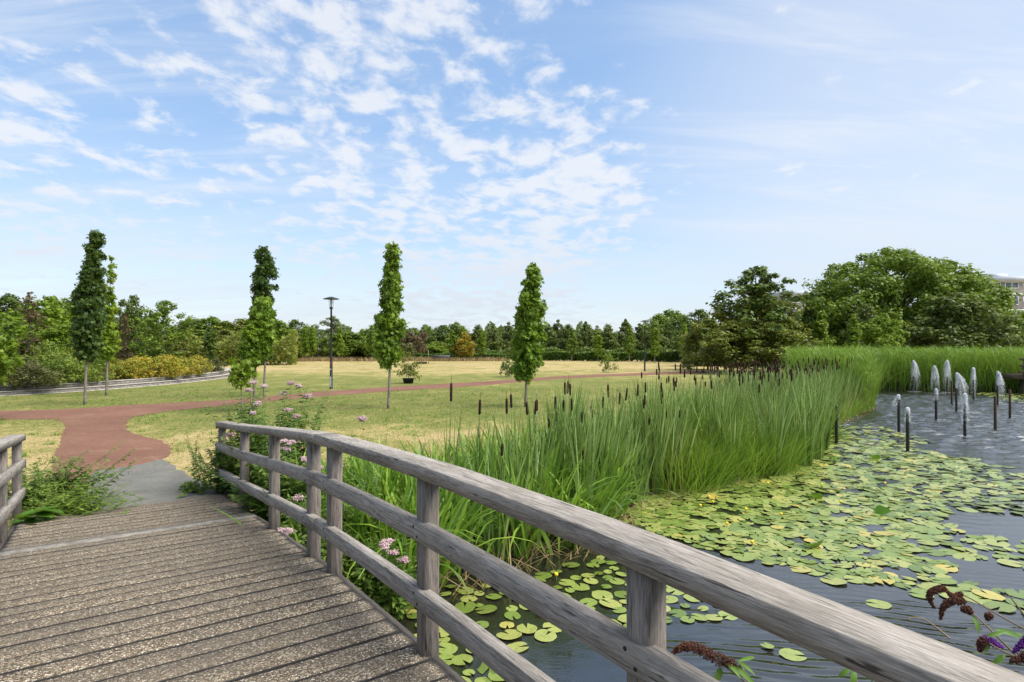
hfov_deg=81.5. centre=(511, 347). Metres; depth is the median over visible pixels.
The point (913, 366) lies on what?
fountain
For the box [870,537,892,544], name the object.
lily pad
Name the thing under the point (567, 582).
lily pad
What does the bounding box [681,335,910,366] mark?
undergrowth
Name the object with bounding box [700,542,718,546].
lily pad
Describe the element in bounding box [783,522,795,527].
lily pad
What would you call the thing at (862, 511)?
lily pad
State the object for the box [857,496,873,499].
lily pad
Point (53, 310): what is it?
broadleaf tree
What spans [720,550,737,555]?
lily pad
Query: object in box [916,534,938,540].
lily pad
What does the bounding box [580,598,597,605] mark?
lily pad
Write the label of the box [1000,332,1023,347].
broadleaf tree
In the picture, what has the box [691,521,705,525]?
lily pad
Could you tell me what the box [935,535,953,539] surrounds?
lily pad
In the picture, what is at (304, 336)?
columnar tree
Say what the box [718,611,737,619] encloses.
lily pad
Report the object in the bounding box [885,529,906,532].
lily pad
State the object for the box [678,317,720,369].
broadleaf tree
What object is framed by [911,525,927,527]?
lily pad
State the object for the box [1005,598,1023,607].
lily pad
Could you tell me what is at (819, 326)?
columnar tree
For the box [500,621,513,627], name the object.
lily pad
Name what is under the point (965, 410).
fountain
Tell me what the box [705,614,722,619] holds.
lily pad
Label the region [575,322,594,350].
linden tree
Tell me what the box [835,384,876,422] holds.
bank grass
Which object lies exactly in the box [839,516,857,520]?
lily pad
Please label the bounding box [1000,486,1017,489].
lily pad
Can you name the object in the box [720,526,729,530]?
lily pad
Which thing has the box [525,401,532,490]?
cattail
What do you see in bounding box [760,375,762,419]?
cattail
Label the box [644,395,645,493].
cattail
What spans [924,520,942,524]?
lily pad
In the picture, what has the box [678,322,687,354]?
columnar tree
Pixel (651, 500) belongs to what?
lily pad
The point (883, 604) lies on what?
lily pad
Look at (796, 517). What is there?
lily pad
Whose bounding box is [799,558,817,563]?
lily pad
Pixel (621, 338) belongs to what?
linden tree
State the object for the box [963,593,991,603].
lily pad
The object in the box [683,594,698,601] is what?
lily pad
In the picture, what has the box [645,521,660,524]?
lily pad
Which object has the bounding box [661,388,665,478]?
cattail
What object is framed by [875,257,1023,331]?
broadleaf tree
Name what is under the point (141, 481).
asphalt path
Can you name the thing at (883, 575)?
lily pad
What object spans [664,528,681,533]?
lily pad
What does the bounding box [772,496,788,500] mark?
lily pad
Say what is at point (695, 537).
lily pad
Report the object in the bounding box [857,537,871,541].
lily pad
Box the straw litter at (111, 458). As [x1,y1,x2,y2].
[51,414,186,494]
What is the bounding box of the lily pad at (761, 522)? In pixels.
[754,520,770,524]
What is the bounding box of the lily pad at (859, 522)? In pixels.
[849,521,868,525]
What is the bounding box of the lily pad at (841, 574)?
[830,571,848,576]
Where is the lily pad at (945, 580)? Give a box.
[929,577,956,583]
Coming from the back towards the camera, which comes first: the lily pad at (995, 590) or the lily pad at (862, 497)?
the lily pad at (862, 497)
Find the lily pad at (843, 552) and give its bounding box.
[837,550,850,554]
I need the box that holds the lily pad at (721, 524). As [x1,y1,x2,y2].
[716,522,730,527]
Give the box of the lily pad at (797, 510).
[790,508,806,512]
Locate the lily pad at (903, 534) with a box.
[893,531,908,536]
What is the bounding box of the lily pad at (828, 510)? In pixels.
[821,508,839,512]
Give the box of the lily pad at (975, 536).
[966,535,986,538]
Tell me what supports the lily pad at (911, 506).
on the water
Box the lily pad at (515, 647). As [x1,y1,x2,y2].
[507,642,528,652]
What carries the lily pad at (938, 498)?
on the water
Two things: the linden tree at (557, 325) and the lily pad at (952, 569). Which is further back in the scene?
the linden tree at (557, 325)
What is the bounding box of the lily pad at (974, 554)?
[962,552,977,555]
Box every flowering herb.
[181,432,255,494]
[194,438,352,527]
[199,380,295,450]
[218,401,305,501]
[238,380,329,465]
[277,522,362,571]
[280,465,369,581]
[326,530,440,621]
[342,415,416,594]
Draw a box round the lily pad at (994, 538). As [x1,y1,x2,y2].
[983,535,1007,539]
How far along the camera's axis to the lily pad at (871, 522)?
9.74 m
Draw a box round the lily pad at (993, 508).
[984,506,1002,509]
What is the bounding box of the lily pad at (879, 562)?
[866,559,887,564]
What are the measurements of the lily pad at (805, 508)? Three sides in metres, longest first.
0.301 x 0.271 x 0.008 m
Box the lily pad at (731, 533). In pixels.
[722,531,740,535]
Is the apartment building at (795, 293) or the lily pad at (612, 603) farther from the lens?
the apartment building at (795, 293)
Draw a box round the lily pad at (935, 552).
[922,549,945,555]
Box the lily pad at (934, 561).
[925,560,943,563]
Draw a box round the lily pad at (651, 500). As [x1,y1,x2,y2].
[644,498,656,503]
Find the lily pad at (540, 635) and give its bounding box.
[534,629,556,641]
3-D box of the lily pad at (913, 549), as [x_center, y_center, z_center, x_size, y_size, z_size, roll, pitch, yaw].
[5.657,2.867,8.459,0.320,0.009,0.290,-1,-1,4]
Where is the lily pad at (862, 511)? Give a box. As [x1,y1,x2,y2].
[850,509,865,512]
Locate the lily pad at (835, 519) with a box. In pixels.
[828,517,844,521]
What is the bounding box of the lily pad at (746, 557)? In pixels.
[732,553,754,560]
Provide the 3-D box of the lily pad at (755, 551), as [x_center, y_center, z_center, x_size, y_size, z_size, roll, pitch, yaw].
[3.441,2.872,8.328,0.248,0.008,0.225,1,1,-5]
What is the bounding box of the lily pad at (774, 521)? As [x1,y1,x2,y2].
[770,520,785,524]
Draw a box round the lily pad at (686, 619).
[680,616,694,622]
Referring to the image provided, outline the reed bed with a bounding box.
[779,347,1023,411]
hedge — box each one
[285,356,505,360]
[413,352,506,358]
[541,350,681,361]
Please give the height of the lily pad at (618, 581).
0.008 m
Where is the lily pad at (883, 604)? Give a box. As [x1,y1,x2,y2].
[866,599,891,608]
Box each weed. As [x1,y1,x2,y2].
[11,476,142,521]
[177,475,216,497]
[826,420,857,440]
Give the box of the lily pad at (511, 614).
[504,611,520,619]
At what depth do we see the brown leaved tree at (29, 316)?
46.98 m
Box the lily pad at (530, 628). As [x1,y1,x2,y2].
[517,623,536,633]
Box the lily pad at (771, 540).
[763,538,779,544]
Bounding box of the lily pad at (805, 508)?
[798,506,812,510]
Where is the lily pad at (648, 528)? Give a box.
[645,526,658,531]
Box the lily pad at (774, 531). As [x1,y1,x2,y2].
[766,529,784,533]
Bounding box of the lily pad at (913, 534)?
[905,532,918,538]
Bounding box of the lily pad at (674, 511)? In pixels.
[669,509,683,514]
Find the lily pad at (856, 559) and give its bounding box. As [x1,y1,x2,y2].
[846,557,865,562]
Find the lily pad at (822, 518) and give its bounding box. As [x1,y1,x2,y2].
[813,517,830,520]
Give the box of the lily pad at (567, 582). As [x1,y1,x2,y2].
[559,579,574,585]
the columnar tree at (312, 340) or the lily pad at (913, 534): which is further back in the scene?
the columnar tree at (312, 340)
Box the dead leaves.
[283,437,659,618]
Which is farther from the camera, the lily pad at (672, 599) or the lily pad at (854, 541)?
the lily pad at (854, 541)
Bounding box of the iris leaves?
[213,422,682,602]
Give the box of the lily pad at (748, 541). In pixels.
[743,539,757,544]
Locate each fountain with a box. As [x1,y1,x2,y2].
[879,394,902,432]
[904,407,924,452]
[910,360,920,391]
[926,388,950,421]
[928,365,944,393]
[938,360,951,392]
[947,393,972,436]
[948,372,969,411]
[969,367,976,398]
[988,371,1004,404]
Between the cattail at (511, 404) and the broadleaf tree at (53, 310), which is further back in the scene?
the broadleaf tree at (53, 310)
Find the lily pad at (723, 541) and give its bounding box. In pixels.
[714,539,730,543]
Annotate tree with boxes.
[0,292,45,327]
[0,295,73,355]
[0,312,34,385]
[3,317,55,357]
[14,291,54,363]
[16,321,105,360]
[55,297,115,359]
[67,229,108,404]
[97,255,122,394]
[113,294,160,360]
[114,313,138,362]
[115,300,196,357]
[133,322,173,359]
[133,332,146,357]
[162,319,213,356]
[184,315,231,349]
[192,329,234,358]
[197,326,218,360]
[206,318,275,339]
[235,295,278,408]
[244,319,300,339]
[248,245,279,396]
[282,336,310,357]
[283,319,324,355]
[299,326,308,361]
[306,325,316,361]
[308,315,350,347]
[316,330,362,357]
[333,327,345,358]
[345,333,370,357]
[355,325,376,357]
[365,325,375,361]
[372,241,409,408]
[400,330,424,349]
[410,329,430,346]
[412,330,428,363]
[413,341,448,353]
[424,325,455,346]
[444,322,473,344]
[448,330,456,357]
[450,331,475,357]
[467,324,491,348]
[475,329,486,357]
[486,325,505,352]
[501,321,515,351]
[509,262,547,406]
[543,323,558,350]
[552,319,564,340]
[557,324,582,349]
[565,327,578,360]
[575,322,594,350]
[587,325,604,345]
[592,330,604,360]
[599,323,620,350]
[616,318,638,348]
[622,324,635,359]
[633,323,646,350]
[641,309,694,350]
[642,319,669,350]
[649,321,661,362]
[659,320,677,349]
[663,309,717,358]
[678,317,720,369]
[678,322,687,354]
[690,320,773,373]
[700,265,827,372]
[708,289,818,367]
[737,324,822,370]
[789,304,837,343]
[800,246,1023,348]
[803,303,867,347]
[808,310,835,347]
[840,303,888,347]
[844,314,862,347]
[854,312,909,356]
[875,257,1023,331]
[901,290,1022,349]
[968,314,1023,351]
[970,288,1023,320]
[999,316,1023,346]
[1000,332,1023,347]
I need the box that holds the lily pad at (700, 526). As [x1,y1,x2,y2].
[692,525,705,529]
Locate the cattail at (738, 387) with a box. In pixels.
[736,370,739,414]
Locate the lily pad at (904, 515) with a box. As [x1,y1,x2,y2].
[894,512,912,517]
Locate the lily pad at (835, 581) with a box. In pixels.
[820,577,846,584]
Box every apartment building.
[772,291,814,332]
[967,274,1023,314]
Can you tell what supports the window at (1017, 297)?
in the apartment building at (1016, 282)
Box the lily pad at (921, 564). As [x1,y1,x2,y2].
[909,561,930,567]
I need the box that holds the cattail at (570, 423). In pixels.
[407,375,697,573]
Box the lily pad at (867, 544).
[863,542,879,546]
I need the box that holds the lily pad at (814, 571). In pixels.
[807,568,824,575]
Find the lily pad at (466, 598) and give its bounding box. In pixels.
[460,595,477,601]
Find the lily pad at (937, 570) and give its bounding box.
[922,566,947,573]
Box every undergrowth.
[24,330,298,364]
[308,342,479,358]
[474,346,678,359]
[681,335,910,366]
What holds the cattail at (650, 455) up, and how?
on the ground at (310, 375)
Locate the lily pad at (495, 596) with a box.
[486,593,501,598]
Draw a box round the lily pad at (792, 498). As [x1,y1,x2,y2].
[787,496,803,500]
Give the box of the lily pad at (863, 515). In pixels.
[862,514,878,517]
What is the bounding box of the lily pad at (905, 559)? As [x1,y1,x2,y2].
[898,556,915,561]
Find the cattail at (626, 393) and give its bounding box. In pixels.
[618,383,627,468]
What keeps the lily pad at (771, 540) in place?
on the water
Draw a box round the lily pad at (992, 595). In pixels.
[971,589,1005,600]
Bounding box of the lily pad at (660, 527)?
[651,525,666,528]
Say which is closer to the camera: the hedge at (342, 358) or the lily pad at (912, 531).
the lily pad at (912, 531)
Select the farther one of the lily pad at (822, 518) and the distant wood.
the distant wood
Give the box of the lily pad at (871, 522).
[863,519,879,524]
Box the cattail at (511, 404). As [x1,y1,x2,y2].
[510,394,514,475]
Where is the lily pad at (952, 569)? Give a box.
[935,564,957,571]
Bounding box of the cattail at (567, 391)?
[564,375,568,434]
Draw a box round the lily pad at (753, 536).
[750,534,766,539]
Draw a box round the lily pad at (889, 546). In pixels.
[880,544,902,549]
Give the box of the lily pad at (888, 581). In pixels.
[868,576,894,583]
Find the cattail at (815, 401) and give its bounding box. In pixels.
[449,360,867,509]
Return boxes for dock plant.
[12,506,63,523]
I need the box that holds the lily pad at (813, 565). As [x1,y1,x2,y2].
[804,563,820,567]
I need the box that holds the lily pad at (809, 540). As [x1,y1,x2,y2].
[804,538,816,541]
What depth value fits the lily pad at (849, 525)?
9.56 m
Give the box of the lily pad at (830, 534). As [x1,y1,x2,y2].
[824,532,841,538]
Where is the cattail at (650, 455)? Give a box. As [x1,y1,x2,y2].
[648,417,651,493]
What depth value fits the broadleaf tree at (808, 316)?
60.94 m
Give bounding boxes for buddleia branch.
[670,640,755,681]
[838,668,872,681]
[907,585,1023,663]
[1009,632,1023,663]
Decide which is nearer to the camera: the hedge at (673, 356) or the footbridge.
the footbridge
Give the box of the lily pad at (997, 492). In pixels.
[987,490,1007,494]
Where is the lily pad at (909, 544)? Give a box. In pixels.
[900,542,915,546]
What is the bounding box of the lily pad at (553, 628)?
[543,622,561,631]
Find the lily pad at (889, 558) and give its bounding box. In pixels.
[880,555,895,561]
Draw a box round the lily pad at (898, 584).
[893,582,911,587]
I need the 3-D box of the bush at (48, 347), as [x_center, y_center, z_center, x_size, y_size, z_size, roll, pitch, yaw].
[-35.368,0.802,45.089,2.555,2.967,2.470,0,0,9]
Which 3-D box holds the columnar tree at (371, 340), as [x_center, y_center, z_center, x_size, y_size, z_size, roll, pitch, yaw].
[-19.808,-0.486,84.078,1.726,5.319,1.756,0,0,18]
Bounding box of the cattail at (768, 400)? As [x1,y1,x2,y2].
[768,373,768,423]
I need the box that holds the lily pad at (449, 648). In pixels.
[439,643,457,653]
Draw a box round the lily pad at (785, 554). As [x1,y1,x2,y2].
[777,551,799,557]
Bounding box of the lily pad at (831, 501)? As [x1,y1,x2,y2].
[825,498,842,503]
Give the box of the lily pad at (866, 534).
[858,531,875,536]
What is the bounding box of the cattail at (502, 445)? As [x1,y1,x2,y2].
[496,439,503,556]
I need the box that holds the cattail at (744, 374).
[743,356,746,413]
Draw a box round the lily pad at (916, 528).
[904,526,922,531]
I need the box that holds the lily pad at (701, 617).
[691,613,707,620]
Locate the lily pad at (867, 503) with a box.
[856,501,874,504]
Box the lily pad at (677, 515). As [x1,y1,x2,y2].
[670,514,684,516]
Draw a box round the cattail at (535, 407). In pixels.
[531,393,536,476]
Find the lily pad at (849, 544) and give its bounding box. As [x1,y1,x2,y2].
[841,542,857,546]
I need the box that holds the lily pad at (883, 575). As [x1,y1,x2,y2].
[870,571,889,578]
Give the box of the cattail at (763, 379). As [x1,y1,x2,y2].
[762,366,764,402]
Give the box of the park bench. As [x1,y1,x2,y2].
[433,355,449,358]
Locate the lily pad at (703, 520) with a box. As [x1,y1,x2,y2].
[699,519,714,523]
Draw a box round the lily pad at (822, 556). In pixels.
[813,553,832,558]
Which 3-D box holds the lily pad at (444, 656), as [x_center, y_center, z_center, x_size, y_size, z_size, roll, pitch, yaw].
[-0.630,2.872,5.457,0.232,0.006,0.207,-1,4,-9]
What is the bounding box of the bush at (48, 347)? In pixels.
[24,338,60,359]
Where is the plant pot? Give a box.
[402,378,413,383]
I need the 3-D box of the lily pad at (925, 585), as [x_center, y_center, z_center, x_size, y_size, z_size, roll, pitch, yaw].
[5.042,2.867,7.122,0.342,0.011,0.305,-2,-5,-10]
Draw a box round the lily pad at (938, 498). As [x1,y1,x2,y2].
[930,497,947,499]
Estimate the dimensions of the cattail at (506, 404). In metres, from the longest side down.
2.268 x 0.037 x 0.037 m
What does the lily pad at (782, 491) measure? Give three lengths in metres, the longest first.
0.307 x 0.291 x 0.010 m
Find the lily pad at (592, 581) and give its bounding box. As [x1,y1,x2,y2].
[583,577,597,583]
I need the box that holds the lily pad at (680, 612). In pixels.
[669,609,686,616]
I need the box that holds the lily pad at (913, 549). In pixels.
[897,546,922,551]
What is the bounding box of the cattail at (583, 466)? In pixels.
[582,450,583,501]
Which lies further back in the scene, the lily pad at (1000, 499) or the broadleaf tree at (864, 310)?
the broadleaf tree at (864, 310)
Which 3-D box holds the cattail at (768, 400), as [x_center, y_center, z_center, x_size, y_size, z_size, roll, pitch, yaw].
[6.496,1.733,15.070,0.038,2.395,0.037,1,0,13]
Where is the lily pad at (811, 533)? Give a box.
[798,529,819,536]
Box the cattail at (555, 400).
[554,390,556,408]
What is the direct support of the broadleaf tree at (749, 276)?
on the ground at (310, 375)
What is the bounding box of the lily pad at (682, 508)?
[674,506,688,509]
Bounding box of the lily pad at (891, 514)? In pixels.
[883,512,897,516]
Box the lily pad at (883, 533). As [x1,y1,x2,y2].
[873,531,894,535]
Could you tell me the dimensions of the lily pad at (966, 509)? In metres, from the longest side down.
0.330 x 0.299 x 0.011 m
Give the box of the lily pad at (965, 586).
[957,583,980,590]
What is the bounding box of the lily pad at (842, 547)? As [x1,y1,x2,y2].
[833,543,851,548]
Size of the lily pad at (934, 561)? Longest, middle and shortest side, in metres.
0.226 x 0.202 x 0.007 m
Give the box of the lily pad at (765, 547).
[759,545,775,549]
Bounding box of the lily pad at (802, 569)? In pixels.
[789,566,810,571]
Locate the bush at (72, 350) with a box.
[60,343,76,360]
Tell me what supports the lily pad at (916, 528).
on the water
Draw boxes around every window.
[1005,282,1018,287]
[1012,296,1018,304]
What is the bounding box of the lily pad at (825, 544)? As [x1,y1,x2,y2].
[821,542,841,546]
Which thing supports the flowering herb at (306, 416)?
on the ground at (310, 375)
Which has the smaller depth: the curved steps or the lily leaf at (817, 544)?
the lily leaf at (817, 544)
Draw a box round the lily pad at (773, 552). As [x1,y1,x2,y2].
[760,548,778,554]
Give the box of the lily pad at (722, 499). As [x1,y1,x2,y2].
[717,497,729,501]
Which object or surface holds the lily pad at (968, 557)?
on the water
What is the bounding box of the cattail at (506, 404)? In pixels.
[505,391,508,535]
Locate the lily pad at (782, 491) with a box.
[774,489,785,493]
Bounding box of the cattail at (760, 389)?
[759,369,760,420]
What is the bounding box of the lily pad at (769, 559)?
[761,557,781,563]
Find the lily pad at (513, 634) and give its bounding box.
[496,629,521,639]
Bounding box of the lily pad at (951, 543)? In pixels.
[938,540,962,545]
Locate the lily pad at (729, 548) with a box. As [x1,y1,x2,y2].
[723,545,735,549]
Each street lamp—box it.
[323,297,338,388]
[640,320,648,370]
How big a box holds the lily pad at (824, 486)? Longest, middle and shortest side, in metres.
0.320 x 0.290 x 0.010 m
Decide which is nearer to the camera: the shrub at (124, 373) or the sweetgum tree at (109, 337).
the sweetgum tree at (109, 337)
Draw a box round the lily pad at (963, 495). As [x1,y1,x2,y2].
[955,493,974,496]
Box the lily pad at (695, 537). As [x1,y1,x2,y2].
[683,534,700,539]
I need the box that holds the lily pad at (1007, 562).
[997,559,1022,566]
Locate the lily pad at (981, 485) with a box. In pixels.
[972,484,991,487]
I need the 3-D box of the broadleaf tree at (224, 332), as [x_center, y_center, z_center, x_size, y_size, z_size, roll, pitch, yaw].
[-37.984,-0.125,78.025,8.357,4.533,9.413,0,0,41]
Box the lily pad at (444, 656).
[439,653,454,664]
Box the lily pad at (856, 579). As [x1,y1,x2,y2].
[843,575,865,582]
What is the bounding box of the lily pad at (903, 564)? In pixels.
[890,559,912,567]
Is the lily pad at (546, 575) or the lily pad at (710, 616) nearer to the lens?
the lily pad at (710, 616)
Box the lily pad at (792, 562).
[787,560,804,566]
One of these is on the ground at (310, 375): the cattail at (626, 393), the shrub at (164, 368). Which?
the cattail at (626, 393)
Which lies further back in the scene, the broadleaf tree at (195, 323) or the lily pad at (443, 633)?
the broadleaf tree at (195, 323)
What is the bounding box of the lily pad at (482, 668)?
[477,662,494,673]
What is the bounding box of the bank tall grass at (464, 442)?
[321,393,714,486]
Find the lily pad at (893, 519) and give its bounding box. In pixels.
[889,518,905,521]
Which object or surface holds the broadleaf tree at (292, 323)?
on the ground at (310, 375)
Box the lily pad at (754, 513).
[744,510,762,514]
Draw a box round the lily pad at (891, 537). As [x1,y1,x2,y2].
[884,535,901,540]
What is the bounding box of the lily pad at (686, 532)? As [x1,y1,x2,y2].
[679,531,694,534]
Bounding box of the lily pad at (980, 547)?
[972,545,992,549]
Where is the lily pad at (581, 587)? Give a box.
[571,583,589,590]
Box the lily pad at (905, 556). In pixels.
[898,553,910,558]
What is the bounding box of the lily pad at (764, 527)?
[760,526,772,529]
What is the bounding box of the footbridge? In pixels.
[0,421,1023,681]
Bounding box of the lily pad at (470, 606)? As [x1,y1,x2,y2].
[454,601,475,612]
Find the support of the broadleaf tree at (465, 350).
on the ground at (310, 375)
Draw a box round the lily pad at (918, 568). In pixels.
[908,565,932,572]
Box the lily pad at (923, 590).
[910,588,926,593]
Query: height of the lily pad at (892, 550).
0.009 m
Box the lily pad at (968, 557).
[952,553,975,560]
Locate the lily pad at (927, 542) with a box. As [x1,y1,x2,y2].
[916,540,938,544]
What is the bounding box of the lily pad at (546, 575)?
[534,572,551,578]
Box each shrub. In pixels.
[0,361,43,388]
[6,355,47,380]
[6,362,65,388]
[20,351,66,376]
[37,357,89,387]
[43,352,84,378]
[62,360,104,383]
[73,357,122,382]
[103,357,141,379]
[108,358,149,378]
[114,355,152,373]
[131,355,163,378]
[146,357,179,377]
[151,354,178,373]
[158,354,190,378]
[173,355,201,376]
[189,354,213,375]
[203,358,227,372]
[394,351,421,380]
[499,355,514,376]
[599,352,618,371]
[679,350,697,370]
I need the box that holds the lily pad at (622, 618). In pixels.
[618,614,626,622]
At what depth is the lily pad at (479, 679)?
5.12 m
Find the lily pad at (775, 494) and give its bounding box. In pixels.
[769,492,783,495]
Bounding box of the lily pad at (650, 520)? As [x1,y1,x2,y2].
[639,518,657,521]
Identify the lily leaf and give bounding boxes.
[804,539,822,546]
[807,492,822,498]
[868,454,879,458]
[875,505,891,515]
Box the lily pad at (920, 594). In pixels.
[909,590,934,597]
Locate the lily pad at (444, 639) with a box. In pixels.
[439,637,449,643]
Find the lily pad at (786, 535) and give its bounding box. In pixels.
[779,533,795,537]
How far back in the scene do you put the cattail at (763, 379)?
15.04 m
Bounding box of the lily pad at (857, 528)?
[848,526,867,531]
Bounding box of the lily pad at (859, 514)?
[850,511,862,516]
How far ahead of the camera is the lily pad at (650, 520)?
9.83 m
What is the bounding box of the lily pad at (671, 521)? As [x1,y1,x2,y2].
[664,519,678,523]
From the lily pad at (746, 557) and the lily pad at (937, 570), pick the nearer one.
the lily pad at (937, 570)
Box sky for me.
[0,0,1023,336]
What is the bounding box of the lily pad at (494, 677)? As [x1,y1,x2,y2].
[488,672,503,680]
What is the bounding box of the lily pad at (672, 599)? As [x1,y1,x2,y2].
[666,595,677,602]
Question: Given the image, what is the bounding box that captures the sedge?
[609,384,842,500]
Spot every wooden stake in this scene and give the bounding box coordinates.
[835,405,837,442]
[951,381,952,403]
[994,396,996,428]
[1009,390,1010,417]
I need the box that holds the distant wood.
[118,320,647,355]
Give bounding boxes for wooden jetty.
[1001,358,1023,393]
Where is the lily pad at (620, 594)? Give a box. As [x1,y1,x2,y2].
[614,591,625,597]
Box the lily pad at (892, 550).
[882,548,905,554]
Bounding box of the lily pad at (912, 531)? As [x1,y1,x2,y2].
[902,529,921,533]
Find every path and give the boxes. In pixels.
[0,369,781,488]
[13,459,218,520]
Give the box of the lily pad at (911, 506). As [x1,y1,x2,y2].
[901,504,919,508]
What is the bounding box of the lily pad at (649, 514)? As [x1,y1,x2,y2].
[644,513,658,516]
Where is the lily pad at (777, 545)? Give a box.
[766,542,787,548]
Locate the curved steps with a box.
[0,366,231,395]
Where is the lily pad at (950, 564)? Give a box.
[942,562,958,567]
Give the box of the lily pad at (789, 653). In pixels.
[779,648,806,660]
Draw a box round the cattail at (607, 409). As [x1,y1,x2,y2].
[607,385,608,466]
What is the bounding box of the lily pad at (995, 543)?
[984,539,1009,546]
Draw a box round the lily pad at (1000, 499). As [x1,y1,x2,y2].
[990,497,1009,500]
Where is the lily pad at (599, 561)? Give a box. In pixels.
[590,559,604,563]
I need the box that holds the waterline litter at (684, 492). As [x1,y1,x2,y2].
[544,406,879,560]
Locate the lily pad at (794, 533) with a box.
[785,530,803,536]
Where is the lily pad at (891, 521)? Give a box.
[887,520,902,524]
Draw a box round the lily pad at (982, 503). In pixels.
[976,502,991,504]
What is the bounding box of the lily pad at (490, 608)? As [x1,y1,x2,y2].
[475,605,496,613]
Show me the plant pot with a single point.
(408, 380)
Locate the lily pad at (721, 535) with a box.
[711,533,726,537]
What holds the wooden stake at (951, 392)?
in the water
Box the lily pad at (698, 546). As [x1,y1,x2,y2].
[692,543,707,547]
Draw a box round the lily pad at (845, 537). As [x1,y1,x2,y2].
[840,536,856,539]
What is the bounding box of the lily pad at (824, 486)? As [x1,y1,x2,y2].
[815,484,830,487]
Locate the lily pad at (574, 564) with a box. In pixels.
[562,562,579,567]
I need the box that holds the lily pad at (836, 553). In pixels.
[828,551,840,555]
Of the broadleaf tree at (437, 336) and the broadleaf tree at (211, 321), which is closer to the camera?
the broadleaf tree at (211, 321)
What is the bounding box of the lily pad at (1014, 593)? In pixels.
[1005,589,1023,598]
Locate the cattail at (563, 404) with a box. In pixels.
[562,399,564,422]
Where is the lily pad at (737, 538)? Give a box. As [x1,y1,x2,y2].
[728,536,746,540]
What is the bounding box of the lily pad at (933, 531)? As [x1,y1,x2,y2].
[922,528,942,534]
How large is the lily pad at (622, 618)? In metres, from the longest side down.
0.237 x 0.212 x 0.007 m
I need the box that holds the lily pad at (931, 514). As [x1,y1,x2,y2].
[922,512,940,517]
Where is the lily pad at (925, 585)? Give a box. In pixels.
[917,582,948,588]
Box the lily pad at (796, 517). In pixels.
[790,515,804,518]
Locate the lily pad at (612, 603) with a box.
[599,598,621,607]
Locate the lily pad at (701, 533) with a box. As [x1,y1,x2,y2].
[690,530,707,536]
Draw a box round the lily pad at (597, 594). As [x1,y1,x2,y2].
[592,590,612,599]
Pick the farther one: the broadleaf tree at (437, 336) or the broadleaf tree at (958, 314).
the broadleaf tree at (437, 336)
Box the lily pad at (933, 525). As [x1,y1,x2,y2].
[925,523,944,529]
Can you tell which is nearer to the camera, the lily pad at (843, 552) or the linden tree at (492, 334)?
the lily pad at (843, 552)
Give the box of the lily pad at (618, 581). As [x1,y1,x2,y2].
[609,578,624,584]
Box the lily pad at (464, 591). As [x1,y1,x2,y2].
[457,587,473,593]
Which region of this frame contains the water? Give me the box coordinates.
[397,390,1023,681]
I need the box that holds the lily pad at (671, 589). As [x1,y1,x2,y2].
[666,586,683,594]
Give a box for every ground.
[0,358,1019,588]
[5,365,222,385]
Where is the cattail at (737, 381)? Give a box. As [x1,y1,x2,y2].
[736,362,738,436]
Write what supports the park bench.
on the ground at (310, 375)
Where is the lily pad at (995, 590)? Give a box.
[991,588,1005,592]
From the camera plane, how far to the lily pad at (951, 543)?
8.68 m
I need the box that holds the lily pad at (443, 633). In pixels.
[439,626,448,636]
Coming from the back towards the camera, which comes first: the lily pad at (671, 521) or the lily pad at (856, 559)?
the lily pad at (671, 521)
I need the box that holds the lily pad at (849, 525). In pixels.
[842,524,861,527]
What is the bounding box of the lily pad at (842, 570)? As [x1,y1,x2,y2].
[831,568,849,573]
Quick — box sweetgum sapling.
[227,356,259,409]
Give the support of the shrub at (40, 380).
on the bed ground at (102, 375)
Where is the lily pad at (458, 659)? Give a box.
[452,654,472,664]
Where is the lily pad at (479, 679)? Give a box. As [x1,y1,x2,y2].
[474,677,497,681]
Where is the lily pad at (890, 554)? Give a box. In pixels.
[878,552,898,557]
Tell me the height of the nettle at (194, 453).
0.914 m
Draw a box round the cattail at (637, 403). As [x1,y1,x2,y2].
[635,384,638,442]
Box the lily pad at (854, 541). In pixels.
[847,539,864,544]
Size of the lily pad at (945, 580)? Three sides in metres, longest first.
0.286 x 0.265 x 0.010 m
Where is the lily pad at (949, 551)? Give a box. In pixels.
[938,549,961,554]
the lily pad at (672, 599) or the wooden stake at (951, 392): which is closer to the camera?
the lily pad at (672, 599)
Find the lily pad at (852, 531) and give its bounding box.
[843,528,859,533]
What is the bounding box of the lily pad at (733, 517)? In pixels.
[729,515,744,519]
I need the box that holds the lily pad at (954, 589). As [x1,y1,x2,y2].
[948,586,973,595]
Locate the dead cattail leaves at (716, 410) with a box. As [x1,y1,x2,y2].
[567,361,877,497]
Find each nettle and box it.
[8,454,136,510]
[39,440,136,500]
[182,430,208,488]
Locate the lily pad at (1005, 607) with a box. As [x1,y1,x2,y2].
[984,601,1016,612]
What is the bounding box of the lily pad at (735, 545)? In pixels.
[727,543,746,548]
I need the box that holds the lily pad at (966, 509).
[956,507,978,512]
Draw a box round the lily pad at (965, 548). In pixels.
[951,546,976,552]
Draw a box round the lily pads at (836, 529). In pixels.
[406,392,1023,674]
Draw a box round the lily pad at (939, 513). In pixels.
[929,510,948,515]
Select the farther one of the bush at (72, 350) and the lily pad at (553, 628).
the bush at (72, 350)
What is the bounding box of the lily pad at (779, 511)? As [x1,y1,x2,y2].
[772,509,787,513]
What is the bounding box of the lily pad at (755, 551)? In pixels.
[748,549,762,553]
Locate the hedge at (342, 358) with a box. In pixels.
[285,356,505,360]

